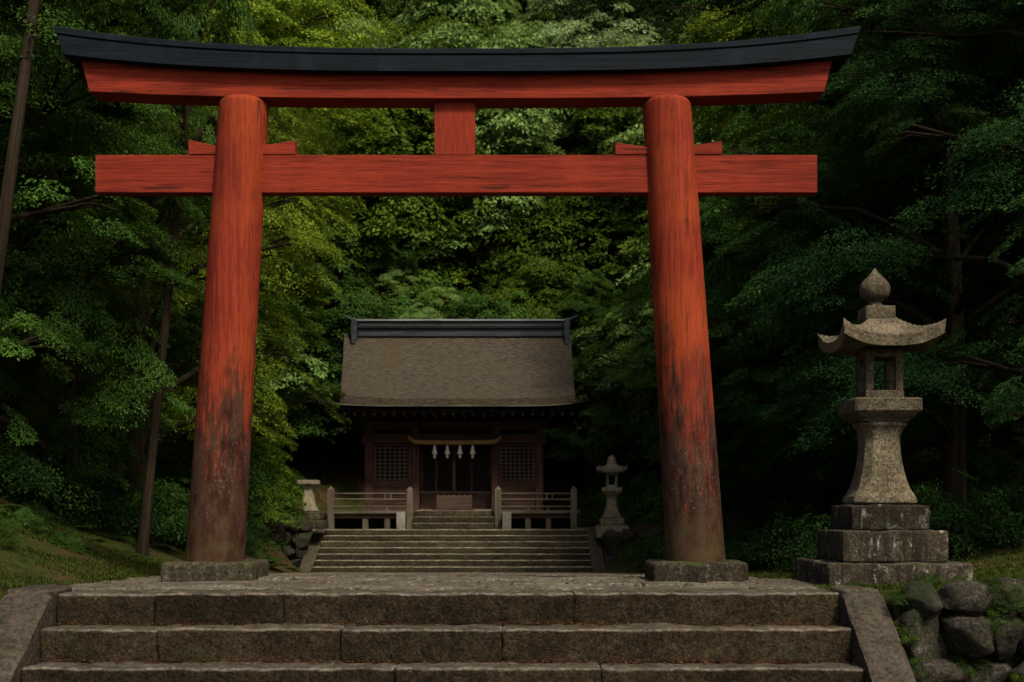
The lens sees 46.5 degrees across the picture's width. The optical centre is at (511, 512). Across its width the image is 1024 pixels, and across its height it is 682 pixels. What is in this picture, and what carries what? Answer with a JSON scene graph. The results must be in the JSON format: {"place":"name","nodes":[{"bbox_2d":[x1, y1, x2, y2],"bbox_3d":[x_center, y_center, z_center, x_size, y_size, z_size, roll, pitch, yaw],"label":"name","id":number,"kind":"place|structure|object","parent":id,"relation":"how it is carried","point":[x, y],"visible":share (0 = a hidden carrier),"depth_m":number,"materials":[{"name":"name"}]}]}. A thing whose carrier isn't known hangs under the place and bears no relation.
{"place":"outdoors","nodes":[
{"label":"outdoors","id":0,"kind":"place"},
{"bbox_2d":[69,572,822,591],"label":"path","id":1,"kind":"structure","parent":0,"point":[471,580],"depth_m":10.70,"materials":[{"name":"stone"}]},
{"bbox_2d":[54,26,860,582],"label":"torii gate","id":2,"kind":"structure","parent":1,"relation":"on","point":[242,168],"depth_m":11.28,"materials":[{"name":"red paint"}]},
{"bbox_2d":[312,527,601,545],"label":"terrace","id":3,"kind":"structure","parent":0,"point":[581,528],"depth_m":30.41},
{"bbox_2d":[319,315,587,528],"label":"shrine building","id":4,"kind":"structure","parent":3,"relation":"on","point":[510,382],"depth_m":31.87,"materials":[{"name":"brown wood"}]},
{"bbox_2d":[373,443,411,482],"bbox_3d":[-3.203,-1.209,31.905,1.050,1.318,0.090,0,0,0],"label":"window","id":5,"kind":"structure","parent":4,"relation":"in","point":[392,462],"depth_m":31.90,"materials":[{"name":"wood"}]},
{"bbox_2d":[435,495,472,509],"bbox_3d":[-1.525,-0.276,31.560,0.990,0.418,0.380,0,0,0],"label":"offering box","id":6,"kind":"object","parent":4,"relation":"on","point":[455,502],"visible":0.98,"depth_m":31.40,"materials":[{"name":"brown wood"}]},
{"bbox_2d":[408,435,500,444],"bbox_3d":[-1.519,-1.930,31.520,2.478,0.257,0.127,0,0,0],"label":"straw rope","id":7,"kind":"object","parent":4,"relation":"hanging from","point":[454,442],"visible":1,"depth_m":31.48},
{"bbox_2d":[420,444,491,509],"bbox_3d":[-1.510,-0.980,32.215,1.920,1.780,0.170,0,0,0],"label":"door","id":8,"kind":"structure","parent":4,"relation":"in","point":[441,475],"depth_m":32.25,"materials":[{"name":"wood"}]},
{"bbox_2d":[499,443,535,482],"bbox_3d":[0.145,-1.209,31.905,0.974,1.318,0.090,0,0,0],"label":"window","id":9,"kind":"structure","parent":4,"relation":"in","point":[517,461],"depth_m":31.90,"materials":[{"name":"wood"}]},
{"bbox_2d":[0,247,1023,660],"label":"ground","id":10,"kind":"structure","parent":0,"point":[346,475],"depth_m":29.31,"materials":[{"name":"plant"}]},
{"bbox_2d":[0,523,23,547],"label":"shrub","id":11,"kind":"object","parent":10,"relation":"on","point":[7,540],"visible":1,"depth_m":11.14,"materials":[{"name":"green plant"}]},
{"bbox_2d":[0,507,60,532],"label":"shrub","id":12,"kind":"object","parent":10,"relation":"on","point":[22,514],"visible":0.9,"depth_m":13.59,"materials":[{"name":"green plant"}]},
{"bbox_2d":[0,432,63,491],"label":"shrub","id":13,"kind":"object","parent":10,"relation":"on","point":[21,462],"visible":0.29,"depth_m":15.80,"materials":[{"name":"green plant"}]},
{"bbox_2d":[4,499,62,530],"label":"shrub","id":14,"kind":"object","parent":10,"relation":"on","point":[42,515],"visible":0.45,"depth_m":14.00,"materials":[{"name":"green plant"}]},
{"bbox_2d":[0,434,99,514],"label":"shrub","id":15,"kind":"object","parent":10,"relation":"on","point":[77,485],"visible":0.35,"depth_m":15.92,"materials":[{"name":"green plant"}]},
{"bbox_2d":[11,435,108,498],"bbox_3d":[-7.228,-0.582,17.396,2.293,1.147,2.345,0,0,42],"label":"shrub","id":16,"kind":"object","parent":10,"relation":"on","point":[94,457],"visible":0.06,"depth_m":17.56,"materials":[{"name":"green plant"}]},
{"bbox_2d":[0,0,124,296],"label":"forest tree","id":17,"kind":"object","parent":10,"relation":"on","point":[12,156],"visible":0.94,"depth_m":12.58,"materials":[{"name":"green plant"}]},
{"bbox_2d":[39,526,85,552],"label":"shrub","id":18,"kind":"object","parent":10,"relation":"on","point":[60,541],"visible":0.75,"depth_m":13.26,"materials":[{"name":"green plant"}]},
{"bbox_2d":[0,415,127,525],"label":"shrub","id":19,"kind":"object","parent":10,"relation":"on","point":[34,477],"visible":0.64,"depth_m":15.97,"materials":[{"name":"green plant"}]},
{"bbox_2d":[14,458,121,532],"bbox_3d":[-6.434,-0.172,16.958,2.035,1.315,2.134,0,0,19],"label":"shrub","id":20,"kind":"object","parent":10,"relation":"on","point":[53,510],"visible":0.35,"depth_m":16.38,"materials":[{"name":"green plant"}]},
{"bbox_2d":[0,0,149,175],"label":"forest tree","id":21,"kind":"object","parent":10,"relation":"on","point":[6,19],"visible":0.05,"depth_m":17.57,"materials":[{"name":"green plant"}]},
{"bbox_2d":[0,0,211,525],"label":"maple tree","id":22,"kind":"object","parent":10,"relation":"on","point":[73,419],"visible":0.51,"depth_m":16.25,"materials":[{"name":"green plant"}]},
{"bbox_2d":[0,0,211,383],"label":"maple tree","id":23,"kind":"object","parent":10,"relation":"on","point":[17,346],"visible":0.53,"depth_m":14.35,"materials":[{"name":"green plant"}]},
{"bbox_2d":[6,0,209,437],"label":"forest tree","id":24,"kind":"object","parent":10,"relation":"on","point":[91,306],"depth_m":28.77,"materials":[{"name":"green plant"}]},
{"bbox_2d":[0,0,219,402],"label":"maple tree","id":25,"kind":"object","parent":10,"relation":"on","point":[38,267],"visible":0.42,"depth_m":15.38,"materials":[{"name":"green plant"}]},
{"bbox_2d":[50,477,190,542],"bbox_3d":[-5.972,-0.045,18.019,2.510,1.028,1.909,0,0,-41],"label":"shrub","id":26,"kind":"object","parent":10,"relation":"on","point":[117,516],"visible":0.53,"depth_m":17.94,"materials":[{"name":"green plant"}]},
{"bbox_2d":[0,1,272,437],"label":"forest tree","id":27,"kind":"object","parent":10,"relation":"on","point":[160,245],"depth_m":29.61,"materials":[{"name":"green plant"}]},
{"bbox_2d":[101,486,188,549],"bbox_3d":[-5.711,0.134,19.795,2.220,1.195,2.918,0,0,6],"label":"shrub","id":28,"kind":"object","parent":10,"relation":"on","point":[174,534],"visible":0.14,"depth_m":19.11,"materials":[{"name":"green plant"}]},
{"bbox_2d":[94,407,195,466],"bbox_3d":[-8.622,-1.884,29.817,3.902,1.598,2.968,0,0,6],"label":"shrub","id":29,"kind":"object","parent":10,"relation":"on","point":[172,438],"visible":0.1,"depth_m":29.13,"materials":[{"name":"green plant"}]},
{"bbox_2d":[110,477,188,541],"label":"shrub","id":30,"kind":"object","parent":10,"relation":"on","point":[128,496],"visible":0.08,"depth_m":19.51,"materials":[{"name":"green plant"}]},
{"bbox_2d":[116,440,192,492],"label":"shrub","id":31,"kind":"object","parent":10,"relation":"on","point":[160,473],"visible":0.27,"depth_m":26.97,"materials":[{"name":"green plant"}]},
{"bbox_2d":[119,487,189,548],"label":"shrub","id":32,"kind":"object","parent":10,"relation":"on","point":[133,500],"visible":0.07,"depth_m":19.33,"materials":[{"name":"green plant"}]},
{"bbox_2d":[0,0,331,515],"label":"maple tree","id":33,"kind":"object","parent":10,"relation":"on","point":[143,294],"visible":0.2,"depth_m":20.19,"materials":[{"name":"green plant"}]},
{"bbox_2d":[1,0,346,488],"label":"maple tree","id":34,"kind":"object","parent":10,"relation":"on","point":[269,308],"visible":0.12,"depth_m":24.50,"materials":[{"name":"green plant"}]},
{"bbox_2d":[124,0,269,556],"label":"forest tree","id":35,"kind":"object","parent":10,"relation":"on","point":[205,127],"visible":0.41,"depth_m":16.29,"materials":[{"name":"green plant"}]},
{"bbox_2d":[92,199,351,488],"bbox_3d":[-7.103,-4.174,28.645,6.006,8.478,6.115,0,0,0],"label":"maple tree","id":36,"kind":"object","parent":10,"relation":"on","point":[304,328],"visible":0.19,"depth_m":29.28,"materials":[{"name":"green plant"}]},
{"bbox_2d":[162,454,286,498],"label":"shrub","id":37,"kind":"object","parent":10,"relation":"on","point":[259,476],"visible":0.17,"depth_m":28.32,"materials":[{"name":"green plant"}]},
{"bbox_2d":[179,502,286,559],"bbox_3d":[-5.545,0.347,22.587,2.783,1.140,2.117,0,0,29],"label":"shrub","id":38,"kind":"object","parent":10,"relation":"on","point":[251,530],"visible":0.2,"depth_m":22.23,"materials":[{"name":"green plant"}]},
{"bbox_2d":[52,0,414,317],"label":"forest tree","id":39,"kind":"object","parent":10,"relation":"on","point":[291,20],"visible":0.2,"depth_m":27.76,"materials":[{"name":"green plant"}]},
{"bbox_2d":[167,260,340,456],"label":"forest tree","id":40,"kind":"object","parent":10,"relation":"on","point":[316,363],"visible":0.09,"depth_m":38.83,"materials":[{"name":"green plant"}]},
{"bbox_2d":[247,468,303,518],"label":"shrub","id":41,"kind":"object","parent":10,"relation":"on","point":[283,497],"visible":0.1,"depth_m":28.93,"materials":[{"name":"green plant"}]},
{"bbox_2d":[249,449,302,495],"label":"shrub","id":42,"kind":"object","parent":10,"relation":"on","point":[279,474],"visible":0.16,"depth_m":30.22,"materials":[{"name":"green plant"}]},
{"bbox_2d":[247,473,305,530],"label":"shrub","id":43,"kind":"object","parent":10,"relation":"on","point":[265,514],"visible":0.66,"depth_m":28.39,"materials":[{"name":"green plant"}]},
{"bbox_2d":[256,516,312,566],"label":"boulder wall","id":44,"kind":"structure","parent":10,"relation":"on","point":[295,547],"depth_m":28.74,"materials":[{"name":"stone"}]},
{"bbox_2d":[293,480,328,528],"bbox_3d":[-5.020,-0.209,29.398,0.874,1.203,0.880,0,0,0],"label":"stone pedestal","id":45,"kind":"object","parent":44,"relation":"on","point":[312,514],"visible":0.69,"depth_m":29.18,"materials":[{"name":"stone"}]},
{"bbox_2d":[250,452,327,508],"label":"shrub","id":46,"kind":"object","parent":10,"relation":"on","point":[297,494],"visible":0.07,"depth_m":32.09,"materials":[{"name":"green plant"}]},
{"bbox_2d":[257,0,340,126],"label":"hillside tree","id":47,"kind":"object","parent":10,"relation":"on","point":[327,26],"visible":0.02,"depth_m":46.37,"materials":[{"name":"green plant"}]},
{"bbox_2d":[253,252,402,484],"bbox_3d":[-6.380,-4.747,40.668,5.986,7.952,6.899,0,0,-12],"label":"forest tree","id":48,"kind":"object","parent":10,"relation":"on","point":[352,298],"visible":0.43,"depth_m":39.27,"materials":[{"name":"green plant"}]},
{"bbox_2d":[315,0,396,47],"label":"hillside tree","id":49,"kind":"object","parent":10,"relation":"on","point":[384,4],"visible":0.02,"depth_m":58.02,"materials":[{"name":"green plant"}]},
{"bbox_2d":[314,18,402,47],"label":"hillside tree","id":50,"kind":"object","parent":10,"relation":"on","point":[359,31],"depth_m":52.25,"materials":[{"name":"green plant"}]},
{"bbox_2d":[295,228,449,474],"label":"forest tree","id":51,"kind":"object","parent":10,"relation":"on","point":[375,258],"visible":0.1,"depth_m":41.10,"materials":[{"name":"green plant"}]},
{"bbox_2d":[265,108,525,334],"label":"hillside tree","id":52,"kind":"object","parent":10,"relation":"on","point":[379,216],"visible":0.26,"depth_m":41.42,"materials":[{"name":"green plant"}]},
{"bbox_2d":[329,248,472,342],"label":"forest tree","id":53,"kind":"object","parent":10,"relation":"on","point":[410,264],"visible":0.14,"depth_m":41.35,"materials":[{"name":"green plant"}]},
{"bbox_2d":[351,283,467,422],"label":"forest tree","id":54,"kind":"object","parent":10,"relation":"on","point":[435,290],"visible":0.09,"depth_m":39.93,"materials":[{"name":"green plant"}]},
{"bbox_2d":[380,12,502,126],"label":"hillside tree","id":55,"kind":"object","parent":10,"relation":"on","point":[430,22],"visible":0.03,"depth_m":50.58,"materials":[{"name":"green plant"}]},
{"bbox_2d":[0,500,896,663],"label":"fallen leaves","id":56,"kind":"object","parent":10,"relation":"on","point":[519,661],"visible":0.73,"depth_m":9.29,"materials":[{"name":"brown plant"}]},
{"bbox_2d":[299,528,605,572],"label":"stone staircase","id":57,"kind":"structure","parent":10,"relation":"on","point":[463,550],"depth_m":28.96,"materials":[{"name":"stone"}]},
{"bbox_2d":[371,0,552,47],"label":"hillside tree","id":58,"kind":"object","parent":10,"relation":"on","point":[468,11],"visible":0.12,"depth_m":53.91,"materials":[{"name":"green plant"}]},
{"bbox_2d":[348,16,592,294],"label":"hillside tree","id":59,"kind":"object","parent":10,"relation":"on","point":[510,125],"visible":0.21,"depth_m":43.58,"materials":[{"name":"green plant"}]},
{"bbox_2d":[411,108,556,279],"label":"hillside tree","id":60,"kind":"object","parent":10,"relation":"on","point":[535,148],"visible":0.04,"depth_m":46.51,"materials":[{"name":"green plant"}]},
{"bbox_2d":[434,290,578,458],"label":"forest tree","id":61,"kind":"object","parent":10,"relation":"on","point":[471,300],"visible":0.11,"depth_m":39.48,"materials":[{"name":"green plant"}]},
{"bbox_2d":[476,18,557,122],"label":"hillside tree","id":62,"kind":"object","parent":10,"relation":"on","point":[516,26],"visible":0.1,"depth_m":52.27,"materials":[{"name":"green plant"}]},
{"bbox_2d":[475,255,637,474],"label":"forest tree","id":63,"kind":"object","parent":10,"relation":"on","point":[541,290],"visible":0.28,"depth_m":40.67,"materials":[{"name":"green plant"}]},
{"bbox_2d":[518,19,600,119],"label":"hillside tree","id":64,"kind":"object","parent":10,"relation":"on","point":[565,32],"visible":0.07,"depth_m":52.71,"materials":[{"name":"green plant"}]},
{"bbox_2d":[494,0,643,31],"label":"hillside tree","id":65,"kind":"object","parent":10,"relation":"on","point":[522,3],"visible":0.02,"depth_m":58.57,"materials":[{"name":"green plant"}]},
{"bbox_2d":[456,107,705,326],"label":"hillside tree","id":66,"kind":"object","parent":10,"relation":"on","point":[586,242],"visible":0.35,"depth_m":42.73,"materials":[{"name":"green plant"}]},
{"bbox_2d":[535,42,645,228],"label":"hillside tree","id":67,"kind":"object","parent":10,"relation":"on","point":[608,44],"visible":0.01,"depth_m":48.14,"materials":[{"name":"green plant"}]},
{"bbox_2d":[543,269,656,508],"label":"forest tree","id":68,"kind":"object","parent":10,"relation":"on","point":[588,460],"visible":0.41,"depth_m":39.27,"materials":[{"name":"green plant"}]},
{"bbox_2d":[517,0,700,47],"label":"hillside tree","id":69,"kind":"object","parent":10,"relation":"on","point":[587,11],"visible":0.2,"depth_m":54.70,"materials":[{"name":"green plant"}]},
{"bbox_2d":[580,26,660,47],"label":"hillside tree","id":70,"kind":"object","parent":10,"relation":"on","point":[599,42],"visible":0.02,"depth_m":51.16,"materials":[{"name":"green plant"}]},
{"bbox_2d":[602,529,664,564],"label":"boulder wall","id":71,"kind":"structure","parent":10,"relation":"on","point":[613,541],"depth_m":28.81,"materials":[{"name":"stone"}]},
{"bbox_2d":[594,455,629,537],"bbox_3d":[2.458,-0.408,29.399,0.815,2.052,0.819,0,0,0],"label":"stone lantern","id":72,"kind":"object","parent":71,"relation":"on","point":[611,519],"visible":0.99,"depth_m":29.18,"materials":[{"name":"stone"}]},
{"bbox_2d":[566,302,749,488],"bbox_3d":[5.109,-3.907,40.190,7.091,7.015,6.766,0,0,-21],"label":"forest tree","id":73,"kind":"object","parent":10,"relation":"on","point":[620,402],"visible":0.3,"depth_m":38.84,"materials":[{"name":"green plant"}]},
{"bbox_2d":[573,113,746,303],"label":"hillside tree","id":74,"kind":"object","parent":10,"relation":"on","point":[622,137],"visible":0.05,"depth_m":42.78,"materials":[{"name":"green plant"}]},
{"bbox_2d":[595,306,772,461],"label":"forest tree","id":75,"kind":"object","parent":10,"relation":"on","point":[650,327],"visible":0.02,"depth_m":38.69,"materials":[{"name":"green plant"}]},
{"bbox_2d":[573,104,815,486],"bbox_3d":[5.693,-5.867,32.710,6.907,12.294,7.032,0,0,30],"label":"maple tree","id":76,"kind":"object","parent":10,"relation":"on","point":[585,353],"visible":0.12,"depth_m":32.10,"materials":[{"name":"green plant"}]},
{"bbox_2d":[645,527,786,570],"bbox_3d":[3.305,0.671,19.199,2.233,0.914,1.698,0,0,-18],"label":"shrub","id":77,"kind":"object","parent":10,"relation":"on","point":[738,549],"visible":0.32,"depth_m":19.18,"materials":[{"name":"green plant"}]},
{"bbox_2d":[665,0,793,44],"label":"hillside tree","id":78,"kind":"object","parent":10,"relation":"on","point":[691,33],"visible":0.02,"depth_m":47.38,"materials":[{"name":"green plant"}]},
{"bbox_2d":[740,512,831,574],"bbox_3d":[4.106,0.445,15.819,1.700,0.915,2.234,0,0,-16],"label":"shrub","id":79,"kind":"object","parent":10,"relation":"on","point":[809,549],"visible":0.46,"depth_m":16.00,"materials":[{"name":"green plant"}]},
{"bbox_2d":[646,97,938,496],"bbox_3d":[7.328,-5.993,31.433,9.153,11.809,6.845,0,0,41],"label":"forest tree","id":80,"kind":"object","parent":10,"relation":"on","point":[743,424],"visible":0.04,"depth_m":30.98,"materials":[{"name":"green plant"}]},
{"bbox_2d":[695,81,902,488],"bbox_3d":[8.303,-6.614,33.346,7.307,12.606,9.771,0,0,10],"label":"forest tree","id":81,"kind":"object","parent":10,"relation":"on","point":[723,373],"visible":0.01,"depth_m":32.70,"materials":[{"name":"green plant"}]},
{"bbox_2d":[759,497,840,561],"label":"shrub","id":82,"kind":"object","parent":10,"relation":"on","point":[789,508],"visible":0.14,"depth_m":19.21,"materials":[{"name":"green plant"}]},
{"bbox_2d":[620,150,990,526],"bbox_3d":[6.704,-3.844,26.827,8.517,9.708,6.148,0,0,10],"label":"maple tree","id":83,"kind":"object","parent":10,"relation":"on","point":[796,486],"visible":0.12,"depth_m":26.58,"materials":[{"name":"green plant"}]},
{"bbox_2d":[705,254,932,483],"bbox_3d":[8.927,-6.302,36.638,8.928,11.518,6.677,0,0,-43],"label":"forest tree","id":84,"kind":"object","parent":10,"relation":"on","point":[816,479],"visible":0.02,"depth_m":36.16,"materials":[{"name":"green plant"}]},
{"bbox_2d":[646,0,996,513],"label":"forest tree","id":85,"kind":"object","parent":10,"relation":"on","point":[827,496],"visible":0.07,"depth_m":28.71,"materials":[{"name":"green plant"}]},
{"bbox_2d":[624,0,1023,488],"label":"maple tree","id":86,"kind":"object","parent":10,"relation":"on","point":[767,141],"visible":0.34,"depth_m":21.58,"materials":[{"name":"green plant"}]},
{"bbox_2d":[678,0,1023,467],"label":"forest tree","id":87,"kind":"object","parent":10,"relation":"on","point":[731,27],"visible":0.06,"depth_m":25.36,"materials":[{"name":"green plant"}]},
{"bbox_2d":[692,0,1020,505],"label":"forest tree","id":88,"kind":"object","parent":10,"relation":"on","point":[839,489],"visible":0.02,"depth_m":27.73,"materials":[{"name":"green plant"}]},
{"bbox_2d":[700,0,1023,532],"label":"maple tree","id":89,"kind":"object","parent":10,"relation":"on","point":[957,413],"visible":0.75,"depth_m":17.05,"materials":[{"name":"green plant"}]},
{"bbox_2d":[795,268,972,585],"bbox_3d":[3.329,-0.750,10.800,1.247,2.941,1.251,0,0,0],"label":"stone lantern","id":90,"kind":"object","parent":10,"relation":"on","point":[879,532],"visible":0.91,"depth_m":10.52,"materials":[{"name":"stone"}]},
{"bbox_2d":[787,150,1023,492],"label":"forest tree","id":91,"kind":"object","parent":10,"relation":"on","point":[1020,452],"visible":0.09,"depth_m":25.93,"materials":[{"name":"green plant"}]},
{"bbox_2d":[801,17,1023,446],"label":"forest tree","id":92,"kind":"object","parent":10,"relation":"on","point":[992,288],"visible":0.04,"depth_m":23.12,"materials":[{"name":"green plant"}]},
{"bbox_2d":[817,0,1023,444],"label":"maple tree","id":93,"kind":"object","parent":10,"relation":"on","point":[1007,31],"visible":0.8,"depth_m":15.81,"materials":[{"name":"green plant"}]},
{"bbox_2d":[824,0,1023,281],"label":"forest tree","id":94,"kind":"object","parent":10,"relation":"on","point":[910,139],"visible":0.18,"depth_m":19.62,"materials":[{"name":"green plant"}]},
{"bbox_2d":[910,571,944,583],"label":"shrub","id":95,"kind":"object","parent":10,"relation":"on","point":[926,578],"visible":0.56,"depth_m":10.03,"materials":[{"name":"green plant"}]},
{"bbox_2d":[832,12,1023,438],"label":"forest tree","id":96,"kind":"object","parent":10,"relation":"on","point":[991,268],"visible":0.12,"depth_m":20.31,"materials":[{"name":"green plant"}]},
{"bbox_2d":[910,468,1023,560],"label":"shrub","id":97,"kind":"object","parent":10,"relation":"on","point":[940,517],"visible":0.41,"depth_m":14.18,"materials":[{"name":"green plant"}]},
{"bbox_2d":[919,461,1023,527],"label":"shrub","id":98,"kind":"object","parent":10,"relation":"on","point":[1004,476],"visible":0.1,"depth_m":18.61,"materials":[{"name":"green plant"}]},
{"bbox_2d":[931,489,1011,545],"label":"shrub","id":99,"kind":"object","parent":10,"relation":"on","point":[965,501],"visible":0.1,"depth_m":16.29,"materials":[{"name":"green plant"}]},
{"bbox_2d":[928,470,1023,508],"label":"shrub","id":100,"kind":"object","parent":10,"relation":"on","point":[981,485],"visible":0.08,"depth_m":18.48,"materials":[{"name":"green plant"}]},
{"bbox_2d":[953,473,1023,549],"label":"shrub","id":101,"kind":"object","parent":10,"relation":"on","point":[1016,503],"visible":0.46,"depth_m":14.67,"materials":[{"name":"green plant"}]},
{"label":"lower ground","id":102,"kind":"structure","parent":0,"visible":0},
{"bbox_2d":[0,584,915,681],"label":"stone staircase","id":103,"kind":"structure","parent":102,"relation":"on","point":[862,635],"depth_m":9.04,"materials":[{"name":"stone"}]},
{"bbox_2d":[883,577,1023,681],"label":"boulder wall","id":104,"kind":"structure","parent":102,"relation":"on","point":[956,612],"depth_m":9.01,"materials":[{"name":"stone"}]},
{"bbox_2d":[948,653,993,679],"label":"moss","id":105,"kind":"object","parent":104,"relation":"attached to","point":[966,663],"visible":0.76,"depth_m":9.05,"materials":[{"name":"green plant"}]},
{"bbox_2d":[979,574,1023,604],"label":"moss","id":106,"kind":"object","parent":104,"relation":"attached to","point":[1014,589],"visible":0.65,"depth_m":9.03,"materials":[{"name":"green plant"}]},
{"bbox_2d":[991,593,1023,612],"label":"shrub","id":107,"kind":"object","parent":104,"relation":"attached to","point":[1019,603],"visible":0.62,"depth_m":8.98,"materials":[{"name":"green plant"}]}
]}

